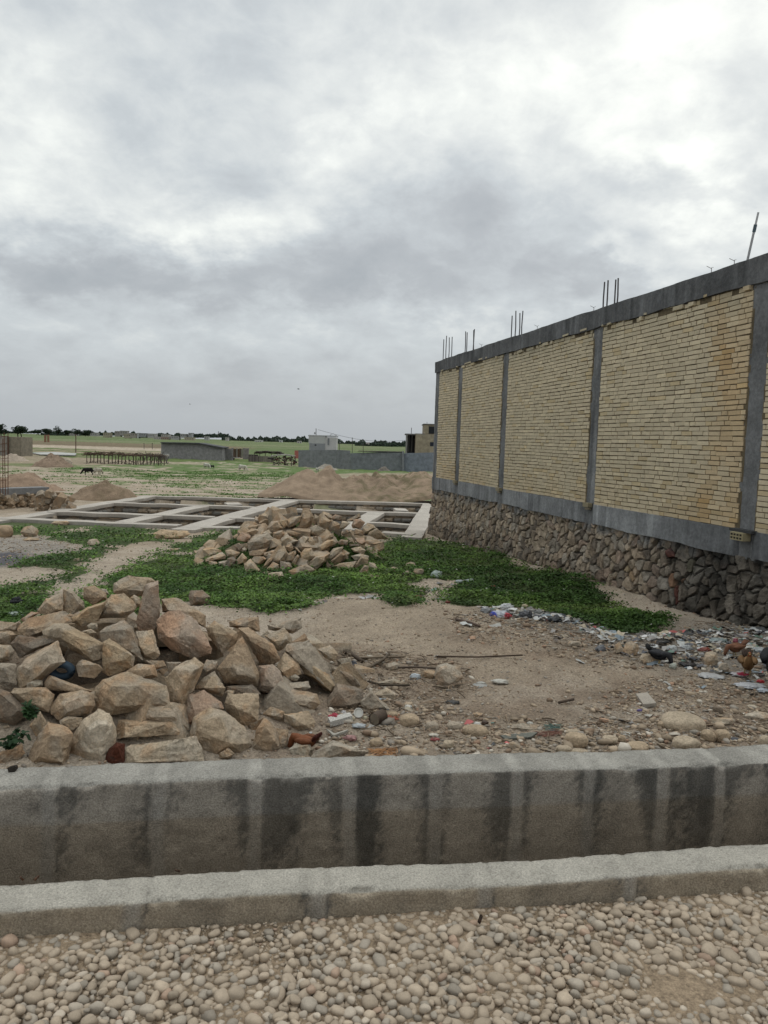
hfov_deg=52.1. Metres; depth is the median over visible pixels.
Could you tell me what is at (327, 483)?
earth heap
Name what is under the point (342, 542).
quarry rock
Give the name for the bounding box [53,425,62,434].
tree
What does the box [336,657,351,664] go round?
quarry rock
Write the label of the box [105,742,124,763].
quarry rock
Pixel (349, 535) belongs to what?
quarry rock
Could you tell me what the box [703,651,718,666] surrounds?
stone
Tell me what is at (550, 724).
string tangle
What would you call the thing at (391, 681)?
stone
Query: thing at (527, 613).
plastic bag
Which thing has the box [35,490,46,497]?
rubble stone
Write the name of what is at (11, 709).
quarry rock
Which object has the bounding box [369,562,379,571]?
quarry rock
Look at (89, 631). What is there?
quarry rock
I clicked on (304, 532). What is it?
quarry rock
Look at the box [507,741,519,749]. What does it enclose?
stone
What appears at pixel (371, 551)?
quarry rock
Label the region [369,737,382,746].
cobble
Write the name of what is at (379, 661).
stick
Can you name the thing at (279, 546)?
quarry rock
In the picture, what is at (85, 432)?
tree
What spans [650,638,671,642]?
rag
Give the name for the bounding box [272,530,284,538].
quarry rock
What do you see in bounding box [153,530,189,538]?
stone
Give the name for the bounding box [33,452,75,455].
concrete slab
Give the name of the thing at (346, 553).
quarry rock
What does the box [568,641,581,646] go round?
stone
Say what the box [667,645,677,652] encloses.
plastic bag
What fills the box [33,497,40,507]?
rubble stone
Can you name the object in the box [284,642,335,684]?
quarry rock
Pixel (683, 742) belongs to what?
cobble
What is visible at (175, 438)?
village house
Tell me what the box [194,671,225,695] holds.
quarry rock
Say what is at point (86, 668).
quarry rock
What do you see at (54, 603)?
quarry rock
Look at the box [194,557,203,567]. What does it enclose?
quarry rock
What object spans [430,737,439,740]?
red wrapper
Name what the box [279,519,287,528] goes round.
quarry rock
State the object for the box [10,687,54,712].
quarry rock
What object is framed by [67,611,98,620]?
quarry rock
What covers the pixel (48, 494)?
rubble stone
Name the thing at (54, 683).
quarry rock
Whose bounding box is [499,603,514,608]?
plastic bag
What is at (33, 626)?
quarry rock
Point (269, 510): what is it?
quarry rock
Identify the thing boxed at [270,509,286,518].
quarry rock
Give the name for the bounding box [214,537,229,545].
quarry rock
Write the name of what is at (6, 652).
quarry rock
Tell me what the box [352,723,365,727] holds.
plastic piece
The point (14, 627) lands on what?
quarry rock
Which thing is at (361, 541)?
quarry rock
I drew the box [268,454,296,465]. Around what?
cart shelter
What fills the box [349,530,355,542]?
quarry rock
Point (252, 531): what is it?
quarry rock
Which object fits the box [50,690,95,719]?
quarry rock
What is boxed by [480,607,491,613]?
plastic bag
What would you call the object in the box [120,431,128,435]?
village house
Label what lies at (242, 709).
quarry rock
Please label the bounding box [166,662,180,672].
quarry rock
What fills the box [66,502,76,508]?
rubble stone
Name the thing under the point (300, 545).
quarry rock
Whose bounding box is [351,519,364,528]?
quarry rock
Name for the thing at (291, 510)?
quarry rock
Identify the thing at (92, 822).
channel wall
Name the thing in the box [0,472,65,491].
earth heap
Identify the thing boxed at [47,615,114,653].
quarry rock
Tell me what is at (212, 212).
sky
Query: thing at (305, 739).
hen
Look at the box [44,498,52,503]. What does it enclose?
rubble stone
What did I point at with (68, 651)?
quarry rock
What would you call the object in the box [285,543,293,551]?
quarry rock
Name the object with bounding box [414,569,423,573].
stone
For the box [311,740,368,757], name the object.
quarry rock
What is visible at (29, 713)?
weed plant
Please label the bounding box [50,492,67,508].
rubble stone
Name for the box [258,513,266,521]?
quarry rock
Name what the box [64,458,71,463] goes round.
boulder
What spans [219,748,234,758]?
quarry rock
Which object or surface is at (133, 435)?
village house
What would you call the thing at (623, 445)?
boundary wall
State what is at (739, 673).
rag
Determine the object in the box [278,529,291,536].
quarry rock
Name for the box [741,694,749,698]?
stone
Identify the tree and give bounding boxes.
[0,424,7,435]
[11,425,28,436]
[32,429,41,434]
[41,428,54,434]
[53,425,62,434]
[62,430,72,435]
[72,428,81,435]
[81,430,92,435]
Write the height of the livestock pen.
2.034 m
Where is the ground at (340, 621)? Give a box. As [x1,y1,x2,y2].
[0,433,767,768]
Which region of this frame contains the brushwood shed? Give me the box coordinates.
[81,451,168,465]
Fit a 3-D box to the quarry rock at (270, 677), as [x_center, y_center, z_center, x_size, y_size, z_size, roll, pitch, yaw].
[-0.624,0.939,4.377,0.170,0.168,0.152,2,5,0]
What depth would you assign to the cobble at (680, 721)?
4.12 m
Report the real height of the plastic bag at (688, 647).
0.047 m
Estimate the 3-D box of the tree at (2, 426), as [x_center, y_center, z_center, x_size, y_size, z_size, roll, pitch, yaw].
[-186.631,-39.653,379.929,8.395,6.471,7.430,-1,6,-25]
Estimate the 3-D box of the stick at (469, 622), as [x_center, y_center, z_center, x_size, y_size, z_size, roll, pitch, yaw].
[0.772,1.022,7.253,0.028,0.056,0.439,0,5,-23]
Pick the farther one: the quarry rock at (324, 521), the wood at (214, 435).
the wood at (214, 435)
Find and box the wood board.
[328,712,351,726]
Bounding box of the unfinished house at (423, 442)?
[405,424,433,452]
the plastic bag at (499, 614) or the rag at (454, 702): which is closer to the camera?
the rag at (454, 702)
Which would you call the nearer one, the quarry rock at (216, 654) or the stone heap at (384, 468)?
the quarry rock at (216, 654)
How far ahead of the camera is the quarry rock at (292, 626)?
5.05 m
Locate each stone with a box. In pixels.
[20,525,38,536]
[22,537,39,540]
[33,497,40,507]
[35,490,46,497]
[41,505,49,510]
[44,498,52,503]
[45,491,54,499]
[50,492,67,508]
[51,521,69,524]
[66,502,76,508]
[87,539,99,545]
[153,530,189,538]
[379,679,403,683]
[385,662,399,669]
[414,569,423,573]
[421,669,434,678]
[434,663,463,685]
[473,712,481,716]
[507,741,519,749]
[510,723,536,730]
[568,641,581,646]
[614,642,623,654]
[623,641,638,655]
[639,653,656,663]
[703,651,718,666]
[712,717,734,724]
[718,663,729,671]
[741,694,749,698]
[744,711,767,720]
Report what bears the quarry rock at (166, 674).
on the ground at (340, 621)
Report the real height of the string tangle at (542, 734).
0.020 m
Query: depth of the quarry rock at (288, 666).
4.53 m
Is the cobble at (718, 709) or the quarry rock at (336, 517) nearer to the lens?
the cobble at (718, 709)
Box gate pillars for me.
[44,435,49,441]
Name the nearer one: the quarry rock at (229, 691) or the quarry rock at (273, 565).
the quarry rock at (229, 691)
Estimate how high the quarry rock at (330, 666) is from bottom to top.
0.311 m
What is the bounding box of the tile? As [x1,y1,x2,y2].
[636,692,655,706]
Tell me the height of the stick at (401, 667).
0.020 m
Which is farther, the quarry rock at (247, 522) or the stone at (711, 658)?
the quarry rock at (247, 522)
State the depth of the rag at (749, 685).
5.06 m
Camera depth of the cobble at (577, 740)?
3.85 m
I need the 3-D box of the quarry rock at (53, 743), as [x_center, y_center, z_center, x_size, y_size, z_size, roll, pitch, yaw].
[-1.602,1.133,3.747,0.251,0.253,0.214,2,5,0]
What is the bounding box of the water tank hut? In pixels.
[308,434,337,449]
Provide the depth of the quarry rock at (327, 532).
13.25 m
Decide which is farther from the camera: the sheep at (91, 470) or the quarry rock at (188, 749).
the sheep at (91, 470)
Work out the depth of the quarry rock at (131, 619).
5.26 m
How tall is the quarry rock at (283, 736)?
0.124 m
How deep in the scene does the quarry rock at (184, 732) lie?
3.94 m
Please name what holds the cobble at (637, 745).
on the ground at (340, 621)
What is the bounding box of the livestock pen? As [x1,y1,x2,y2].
[248,451,283,461]
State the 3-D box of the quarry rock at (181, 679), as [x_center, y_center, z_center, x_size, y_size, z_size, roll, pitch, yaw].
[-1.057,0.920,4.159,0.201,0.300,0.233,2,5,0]
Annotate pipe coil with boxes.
[49,661,74,679]
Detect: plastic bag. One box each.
[10,597,23,605]
[430,570,441,577]
[470,683,490,687]
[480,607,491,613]
[490,610,512,618]
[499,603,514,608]
[519,610,532,618]
[533,609,544,613]
[546,616,562,621]
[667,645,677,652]
[669,663,676,668]
[680,645,692,650]
[708,637,729,642]
[752,647,763,652]
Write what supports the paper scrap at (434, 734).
on the ground at (340, 621)
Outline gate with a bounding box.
[233,448,248,458]
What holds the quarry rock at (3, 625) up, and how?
on the ground at (340, 621)
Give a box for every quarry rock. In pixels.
[0,621,13,629]
[0,630,21,647]
[0,631,17,644]
[0,644,13,660]
[0,663,16,688]
[0,689,24,724]
[0,743,24,762]
[3,621,20,630]
[10,635,54,657]
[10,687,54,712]
[16,641,65,687]
[17,611,69,636]
[21,612,39,621]
[27,679,42,687]
[28,722,72,764]
[29,711,45,736]
[37,593,63,613]
[42,623,102,660]
[44,675,91,692]
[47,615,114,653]
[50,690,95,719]
[59,716,81,729]
[63,589,84,613]
[64,630,102,659]
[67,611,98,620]
[67,634,98,663]
[70,709,116,760]
[71,601,106,626]
[76,659,102,677]
[79,682,99,716]
[81,629,96,634]
[83,586,106,604]
[87,623,97,629]
[95,671,169,714]
[99,593,136,618]
[99,617,127,622]
[99,620,142,663]
[102,638,134,676]
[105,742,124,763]
[113,575,154,597]
[116,719,179,739]
[124,698,155,740]
[125,736,203,763]
[127,612,136,627]
[127,664,157,677]
[130,595,140,606]
[133,632,152,665]
[134,624,166,646]
[135,705,188,729]
[136,581,160,630]
[136,630,159,659]
[145,660,166,668]
[145,667,170,678]
[149,668,167,685]
[156,610,211,658]
[156,702,190,739]
[161,598,205,627]
[165,657,203,703]
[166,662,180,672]
[178,631,223,662]
[186,690,223,724]
[189,590,209,605]
[189,707,251,753]
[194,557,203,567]
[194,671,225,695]
[195,546,211,560]
[202,547,221,556]
[202,660,217,673]
[203,539,217,547]
[206,552,225,561]
[206,620,237,653]
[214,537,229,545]
[214,657,224,667]
[217,635,258,686]
[218,529,232,540]
[219,560,226,567]
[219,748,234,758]
[224,690,233,694]
[225,549,239,557]
[225,693,258,725]
[226,543,247,551]
[226,685,259,694]
[227,556,236,567]
[227,628,252,655]
[229,617,259,631]
[233,543,242,550]
[237,523,249,535]
[237,532,250,541]
[237,553,246,564]
[238,627,279,664]
[240,521,257,527]
[244,559,260,573]
[246,528,257,534]
[247,533,272,550]
[248,523,258,529]
[248,718,263,729]
[249,548,267,555]
[251,556,265,564]
[252,654,278,664]
[252,718,280,750]
[256,523,273,537]
[257,664,283,692]
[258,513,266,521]
[259,513,268,524]
[259,631,269,640]
[261,675,314,713]
[262,557,272,568]
[263,706,284,721]
[264,507,272,518]
[264,628,291,650]
[267,521,282,531]
[267,562,278,571]
[267,572,283,579]
[267,618,301,633]
[268,513,296,523]
[269,538,281,548]
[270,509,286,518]
[270,544,287,563]
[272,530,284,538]
[273,512,294,528]
[273,546,286,563]
[276,538,296,550]
[276,728,287,747]
[277,652,300,678]
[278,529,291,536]
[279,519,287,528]
[280,561,291,571]
[281,535,293,543]
[283,711,315,729]
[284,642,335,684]
[285,507,297,514]
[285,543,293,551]
[286,551,293,561]
[287,516,300,527]
[287,539,297,544]
[288,530,299,536]
[289,564,315,575]
[289,674,299,680]
[289,743,312,755]
[290,556,308,566]
[290,681,310,689]
[291,689,320,709]
[292,524,313,538]
[292,554,299,565]
[293,537,322,551]
[293,634,307,641]
[298,508,312,527]
[300,665,334,692]
[301,548,314,560]
[307,635,322,643]
[308,537,314,544]
[308,554,328,568]
[310,525,325,535]
[311,549,329,560]
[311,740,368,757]
[312,643,351,652]
[312,660,335,684]
[314,514,319,521]
[317,511,331,524]
[317,539,336,550]
[318,529,337,547]
[318,645,337,661]
[319,516,330,526]
[319,533,333,538]
[322,662,368,690]
[327,683,363,708]
[329,521,340,531]
[329,547,342,560]
[330,551,345,563]
[331,529,341,538]
[331,667,360,685]
[332,514,341,519]
[334,561,356,570]
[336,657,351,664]
[337,539,347,544]
[339,521,349,529]
[342,549,349,561]
[344,531,366,539]
[344,537,364,548]
[347,513,360,521]
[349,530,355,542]
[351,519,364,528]
[351,546,365,553]
[351,553,368,559]
[353,664,374,672]
[354,529,362,535]
[354,555,368,570]
[355,538,365,544]
[360,565,368,574]
[360,689,390,710]
[363,523,375,533]
[366,540,382,544]
[366,547,377,556]
[368,528,388,539]
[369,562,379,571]
[374,542,383,551]
[375,687,395,699]
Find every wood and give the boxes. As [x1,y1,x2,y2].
[3,430,228,437]
[221,435,405,443]
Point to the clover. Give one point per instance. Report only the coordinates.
(619, 617)
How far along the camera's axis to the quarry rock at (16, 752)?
3.66 m
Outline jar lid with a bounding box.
[354,708,362,717]
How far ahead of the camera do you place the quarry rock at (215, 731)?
3.88 m
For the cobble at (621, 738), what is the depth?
3.91 m
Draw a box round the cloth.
[490,679,508,683]
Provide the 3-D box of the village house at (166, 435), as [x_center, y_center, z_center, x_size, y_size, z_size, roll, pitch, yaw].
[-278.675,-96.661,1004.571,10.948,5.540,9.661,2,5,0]
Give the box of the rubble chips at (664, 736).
[0,536,767,768]
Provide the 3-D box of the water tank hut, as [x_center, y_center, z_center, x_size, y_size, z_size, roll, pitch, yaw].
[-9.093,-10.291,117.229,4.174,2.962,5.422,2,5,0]
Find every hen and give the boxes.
[287,732,321,747]
[645,643,672,663]
[723,639,748,654]
[737,648,757,675]
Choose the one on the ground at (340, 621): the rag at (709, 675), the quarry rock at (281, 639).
the rag at (709, 675)
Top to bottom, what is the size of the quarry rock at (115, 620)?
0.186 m
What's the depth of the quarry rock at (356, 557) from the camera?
13.05 m
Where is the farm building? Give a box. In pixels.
[160,442,228,460]
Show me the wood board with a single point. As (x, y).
(337, 720)
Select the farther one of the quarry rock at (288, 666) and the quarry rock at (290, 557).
the quarry rock at (290, 557)
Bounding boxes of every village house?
[90,432,99,435]
[103,432,111,437]
[115,431,122,436]
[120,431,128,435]
[130,433,136,437]
[139,433,146,436]
[147,433,157,437]
[161,434,171,438]
[171,436,180,439]
[184,437,195,440]
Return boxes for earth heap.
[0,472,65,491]
[31,453,73,467]
[69,479,136,500]
[257,465,432,502]
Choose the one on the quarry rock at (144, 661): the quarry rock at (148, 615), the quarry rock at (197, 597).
the quarry rock at (148, 615)
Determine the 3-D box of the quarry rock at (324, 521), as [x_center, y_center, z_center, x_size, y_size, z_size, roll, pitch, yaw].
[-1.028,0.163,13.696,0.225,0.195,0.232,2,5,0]
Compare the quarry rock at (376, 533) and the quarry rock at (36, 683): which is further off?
the quarry rock at (376, 533)
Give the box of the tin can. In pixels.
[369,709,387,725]
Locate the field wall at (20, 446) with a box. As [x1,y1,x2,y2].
[0,436,32,455]
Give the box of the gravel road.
[0,891,767,1023]
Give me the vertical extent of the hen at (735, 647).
0.133 m
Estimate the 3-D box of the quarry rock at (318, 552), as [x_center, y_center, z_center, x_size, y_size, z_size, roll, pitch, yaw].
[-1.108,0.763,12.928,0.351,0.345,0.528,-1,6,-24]
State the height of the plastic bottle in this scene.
0.044 m
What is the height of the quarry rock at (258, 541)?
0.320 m
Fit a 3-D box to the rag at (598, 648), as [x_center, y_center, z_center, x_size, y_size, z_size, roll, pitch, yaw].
[1.641,1.033,5.950,0.086,0.060,0.061,2,5,0]
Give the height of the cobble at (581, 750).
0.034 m
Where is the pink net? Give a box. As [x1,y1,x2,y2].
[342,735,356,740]
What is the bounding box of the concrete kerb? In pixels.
[0,844,767,938]
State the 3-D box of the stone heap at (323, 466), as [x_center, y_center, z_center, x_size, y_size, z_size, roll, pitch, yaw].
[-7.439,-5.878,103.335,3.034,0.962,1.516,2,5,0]
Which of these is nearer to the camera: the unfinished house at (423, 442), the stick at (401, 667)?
the stick at (401, 667)
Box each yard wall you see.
[225,448,232,460]
[298,450,433,471]
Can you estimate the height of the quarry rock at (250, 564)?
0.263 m
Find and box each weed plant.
[0,727,30,749]
[21,699,39,720]
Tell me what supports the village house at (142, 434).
on the ground at (340, 621)
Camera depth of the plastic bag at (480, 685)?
4.98 m
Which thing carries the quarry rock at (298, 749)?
on the ground at (340, 621)
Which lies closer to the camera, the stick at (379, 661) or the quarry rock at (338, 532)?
the stick at (379, 661)
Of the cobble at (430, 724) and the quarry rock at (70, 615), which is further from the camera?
the quarry rock at (70, 615)
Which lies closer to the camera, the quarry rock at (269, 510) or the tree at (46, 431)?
the quarry rock at (269, 510)
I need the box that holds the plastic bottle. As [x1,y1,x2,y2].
[409,673,421,679]
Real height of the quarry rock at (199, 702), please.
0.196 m
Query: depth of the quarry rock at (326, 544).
12.91 m
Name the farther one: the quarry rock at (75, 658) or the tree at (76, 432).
the tree at (76, 432)
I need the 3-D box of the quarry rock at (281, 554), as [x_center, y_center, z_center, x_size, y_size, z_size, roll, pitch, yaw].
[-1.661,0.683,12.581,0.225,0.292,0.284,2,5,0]
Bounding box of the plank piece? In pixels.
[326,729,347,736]
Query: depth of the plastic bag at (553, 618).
8.15 m
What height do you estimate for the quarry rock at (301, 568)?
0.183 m
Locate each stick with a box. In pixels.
[343,650,363,662]
[346,652,404,658]
[364,679,409,685]
[366,653,389,667]
[398,666,435,668]
[437,654,522,657]
[455,618,479,626]
[558,698,574,703]
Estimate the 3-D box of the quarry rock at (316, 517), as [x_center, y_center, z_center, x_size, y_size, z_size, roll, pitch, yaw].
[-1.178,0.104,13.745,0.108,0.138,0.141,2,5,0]
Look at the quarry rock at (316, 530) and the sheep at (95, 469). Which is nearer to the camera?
the quarry rock at (316, 530)
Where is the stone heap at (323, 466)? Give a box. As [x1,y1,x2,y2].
[318,464,336,469]
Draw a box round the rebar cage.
[0,434,7,494]
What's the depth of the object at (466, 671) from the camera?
4.93 m
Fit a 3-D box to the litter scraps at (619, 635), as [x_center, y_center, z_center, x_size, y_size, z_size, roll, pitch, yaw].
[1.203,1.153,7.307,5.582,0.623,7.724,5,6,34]
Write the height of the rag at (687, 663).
0.028 m
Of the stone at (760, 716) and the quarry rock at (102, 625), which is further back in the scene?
the quarry rock at (102, 625)
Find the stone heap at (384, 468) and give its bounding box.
[377,466,389,470]
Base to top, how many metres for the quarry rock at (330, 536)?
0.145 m
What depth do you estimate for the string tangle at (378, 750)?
3.81 m
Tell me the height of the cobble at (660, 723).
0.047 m
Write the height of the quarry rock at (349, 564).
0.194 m
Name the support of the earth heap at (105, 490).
on the ground at (340, 621)
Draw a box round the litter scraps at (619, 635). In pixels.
[298,582,767,754]
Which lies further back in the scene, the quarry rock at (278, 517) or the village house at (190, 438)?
the village house at (190, 438)
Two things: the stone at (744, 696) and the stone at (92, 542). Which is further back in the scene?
the stone at (92, 542)
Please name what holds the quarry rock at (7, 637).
on the quarry rock
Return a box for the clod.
[7,765,17,771]
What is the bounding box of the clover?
[0,522,686,633]
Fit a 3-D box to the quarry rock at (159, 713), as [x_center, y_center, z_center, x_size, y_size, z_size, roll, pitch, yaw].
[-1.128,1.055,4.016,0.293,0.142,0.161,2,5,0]
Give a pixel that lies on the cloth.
(500, 681)
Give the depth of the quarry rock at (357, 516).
14.07 m
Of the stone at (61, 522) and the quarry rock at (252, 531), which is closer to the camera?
the quarry rock at (252, 531)
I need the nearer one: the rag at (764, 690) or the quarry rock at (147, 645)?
the quarry rock at (147, 645)
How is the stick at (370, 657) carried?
on the ground at (340, 621)
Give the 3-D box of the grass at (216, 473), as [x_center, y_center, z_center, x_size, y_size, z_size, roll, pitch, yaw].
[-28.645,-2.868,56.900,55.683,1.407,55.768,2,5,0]
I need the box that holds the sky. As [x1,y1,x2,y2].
[0,0,767,442]
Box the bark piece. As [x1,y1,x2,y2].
[478,914,482,923]
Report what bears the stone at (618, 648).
on the ground at (340, 621)
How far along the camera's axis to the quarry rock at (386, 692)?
4.64 m
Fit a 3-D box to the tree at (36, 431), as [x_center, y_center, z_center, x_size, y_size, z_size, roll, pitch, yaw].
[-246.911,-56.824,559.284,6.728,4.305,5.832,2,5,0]
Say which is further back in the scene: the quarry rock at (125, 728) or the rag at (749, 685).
the rag at (749, 685)
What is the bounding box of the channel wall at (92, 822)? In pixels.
[0,744,767,885]
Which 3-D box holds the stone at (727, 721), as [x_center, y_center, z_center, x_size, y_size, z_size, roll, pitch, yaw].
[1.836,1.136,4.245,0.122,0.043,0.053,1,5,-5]
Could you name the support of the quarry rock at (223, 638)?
on the quarry rock at (220, 660)
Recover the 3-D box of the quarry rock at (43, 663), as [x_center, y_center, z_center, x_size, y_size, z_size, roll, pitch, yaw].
[-1.821,0.818,4.154,0.280,0.264,0.237,2,5,0]
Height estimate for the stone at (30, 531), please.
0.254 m
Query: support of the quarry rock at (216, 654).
on the ground at (340, 621)
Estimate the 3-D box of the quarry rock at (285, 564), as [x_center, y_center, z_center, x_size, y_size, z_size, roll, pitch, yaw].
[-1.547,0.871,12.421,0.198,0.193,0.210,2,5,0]
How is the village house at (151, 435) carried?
on the ground at (340, 621)
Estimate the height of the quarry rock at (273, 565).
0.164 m
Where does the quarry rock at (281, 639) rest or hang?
on the quarry rock at (256, 660)
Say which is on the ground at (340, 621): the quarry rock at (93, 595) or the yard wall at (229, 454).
the yard wall at (229, 454)
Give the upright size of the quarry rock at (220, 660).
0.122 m
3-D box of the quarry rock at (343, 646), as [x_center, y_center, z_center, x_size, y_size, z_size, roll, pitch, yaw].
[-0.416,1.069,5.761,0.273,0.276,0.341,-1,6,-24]
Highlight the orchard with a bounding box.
[354,442,405,446]
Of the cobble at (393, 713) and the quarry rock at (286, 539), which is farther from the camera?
the quarry rock at (286, 539)
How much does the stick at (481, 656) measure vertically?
0.032 m
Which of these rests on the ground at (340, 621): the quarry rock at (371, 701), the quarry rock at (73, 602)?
the quarry rock at (371, 701)
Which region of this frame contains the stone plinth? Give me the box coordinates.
[0,486,48,508]
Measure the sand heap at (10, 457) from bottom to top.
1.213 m
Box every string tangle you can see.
[367,747,397,755]
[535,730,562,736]
[543,722,563,729]
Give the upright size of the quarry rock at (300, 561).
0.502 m
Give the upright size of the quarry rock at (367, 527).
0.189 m
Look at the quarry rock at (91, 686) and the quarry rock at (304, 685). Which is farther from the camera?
the quarry rock at (304, 685)
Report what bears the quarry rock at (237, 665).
on the ground at (340, 621)
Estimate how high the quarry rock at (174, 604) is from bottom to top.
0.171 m
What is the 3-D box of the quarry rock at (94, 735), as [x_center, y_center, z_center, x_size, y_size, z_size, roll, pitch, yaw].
[-1.423,1.127,3.837,0.245,0.327,0.232,2,5,0]
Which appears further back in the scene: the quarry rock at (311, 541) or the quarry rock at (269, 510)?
the quarry rock at (269, 510)
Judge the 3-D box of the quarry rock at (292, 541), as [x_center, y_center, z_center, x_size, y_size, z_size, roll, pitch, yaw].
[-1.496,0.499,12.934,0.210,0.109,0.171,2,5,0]
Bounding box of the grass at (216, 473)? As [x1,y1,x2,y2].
[0,467,293,498]
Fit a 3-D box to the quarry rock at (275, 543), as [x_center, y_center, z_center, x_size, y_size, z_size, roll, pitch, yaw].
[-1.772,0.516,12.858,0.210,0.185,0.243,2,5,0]
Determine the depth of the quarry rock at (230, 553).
12.80 m
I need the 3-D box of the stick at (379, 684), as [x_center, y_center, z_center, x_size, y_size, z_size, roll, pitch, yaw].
[-0.001,1.067,4.876,0.324,0.021,0.076,4,5,20]
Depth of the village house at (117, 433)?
1000.05 m
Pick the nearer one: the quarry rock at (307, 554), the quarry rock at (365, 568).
the quarry rock at (365, 568)
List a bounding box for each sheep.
[80,467,93,474]
[93,467,102,474]
[238,464,247,470]
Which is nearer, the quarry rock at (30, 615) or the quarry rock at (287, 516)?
the quarry rock at (30, 615)
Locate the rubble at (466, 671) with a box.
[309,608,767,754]
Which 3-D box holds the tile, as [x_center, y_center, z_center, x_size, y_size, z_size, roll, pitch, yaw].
[1.559,1.116,4.690,0.079,0.049,0.303,3,5,9]
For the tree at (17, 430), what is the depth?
388.45 m
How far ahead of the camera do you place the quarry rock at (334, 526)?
13.64 m
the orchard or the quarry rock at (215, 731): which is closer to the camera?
the quarry rock at (215, 731)
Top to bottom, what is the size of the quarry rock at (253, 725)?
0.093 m
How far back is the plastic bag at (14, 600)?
8.87 m
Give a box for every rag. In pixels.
[446,700,459,703]
[595,645,605,651]
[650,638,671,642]
[677,661,698,667]
[694,672,724,678]
[697,647,711,651]
[730,671,750,676]
[733,682,766,688]
[756,688,767,692]
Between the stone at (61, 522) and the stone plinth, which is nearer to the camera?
the stone at (61, 522)
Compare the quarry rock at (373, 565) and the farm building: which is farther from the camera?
the farm building
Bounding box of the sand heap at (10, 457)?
[0,453,28,461]
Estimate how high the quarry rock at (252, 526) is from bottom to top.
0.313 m
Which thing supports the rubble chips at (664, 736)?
on the ground at (340, 621)
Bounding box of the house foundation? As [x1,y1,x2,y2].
[0,495,431,539]
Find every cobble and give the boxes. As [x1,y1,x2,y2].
[0,525,12,537]
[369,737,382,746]
[387,711,397,717]
[399,713,418,726]
[425,721,438,730]
[443,740,454,748]
[446,721,461,729]
[462,724,488,736]
[556,745,571,751]
[564,732,587,747]
[566,729,579,733]
[571,748,587,752]
[602,735,617,744]
[618,735,625,742]
[627,741,648,749]
[657,721,664,728]
[661,711,705,732]
[672,735,700,748]
[700,729,715,742]
[713,706,722,713]
[714,729,730,742]
[758,735,767,744]
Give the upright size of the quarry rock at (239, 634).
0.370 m
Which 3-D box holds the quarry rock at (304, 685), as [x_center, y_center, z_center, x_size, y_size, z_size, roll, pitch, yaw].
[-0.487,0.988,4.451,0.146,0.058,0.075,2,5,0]
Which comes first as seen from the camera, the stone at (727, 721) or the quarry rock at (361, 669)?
the stone at (727, 721)
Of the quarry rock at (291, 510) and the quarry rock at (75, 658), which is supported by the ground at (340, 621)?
the quarry rock at (75, 658)
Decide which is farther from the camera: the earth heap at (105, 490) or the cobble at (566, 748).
the earth heap at (105, 490)
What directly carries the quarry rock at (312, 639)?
on the quarry rock at (343, 646)
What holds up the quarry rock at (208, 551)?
on the ground at (340, 621)
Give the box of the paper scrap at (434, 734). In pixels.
[428,733,438,736]
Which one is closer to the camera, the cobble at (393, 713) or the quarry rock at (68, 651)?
the cobble at (393, 713)
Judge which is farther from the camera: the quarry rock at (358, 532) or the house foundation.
the house foundation
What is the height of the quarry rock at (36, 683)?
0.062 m
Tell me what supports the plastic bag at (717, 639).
on the ground at (340, 621)
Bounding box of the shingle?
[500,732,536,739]
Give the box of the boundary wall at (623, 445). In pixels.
[427,212,767,629]
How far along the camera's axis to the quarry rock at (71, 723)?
3.90 m
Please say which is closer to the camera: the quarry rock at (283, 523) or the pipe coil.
the pipe coil
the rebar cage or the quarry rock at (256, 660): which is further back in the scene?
the rebar cage
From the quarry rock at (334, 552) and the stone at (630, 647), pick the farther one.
the quarry rock at (334, 552)
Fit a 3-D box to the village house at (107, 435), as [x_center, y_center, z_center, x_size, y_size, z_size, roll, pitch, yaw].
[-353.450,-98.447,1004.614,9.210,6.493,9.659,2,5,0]
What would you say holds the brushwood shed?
on the ground at (340, 621)
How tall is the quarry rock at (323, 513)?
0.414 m
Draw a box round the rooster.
[760,647,767,672]
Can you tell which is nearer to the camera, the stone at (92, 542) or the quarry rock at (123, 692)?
the quarry rock at (123, 692)
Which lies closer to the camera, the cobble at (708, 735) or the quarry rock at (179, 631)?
the cobble at (708, 735)
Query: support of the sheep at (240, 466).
on the ground at (340, 621)
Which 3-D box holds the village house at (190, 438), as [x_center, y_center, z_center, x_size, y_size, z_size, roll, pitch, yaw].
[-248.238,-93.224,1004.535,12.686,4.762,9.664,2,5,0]
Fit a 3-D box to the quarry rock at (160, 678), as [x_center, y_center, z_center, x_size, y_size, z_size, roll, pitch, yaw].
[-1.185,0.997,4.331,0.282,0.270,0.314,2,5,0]

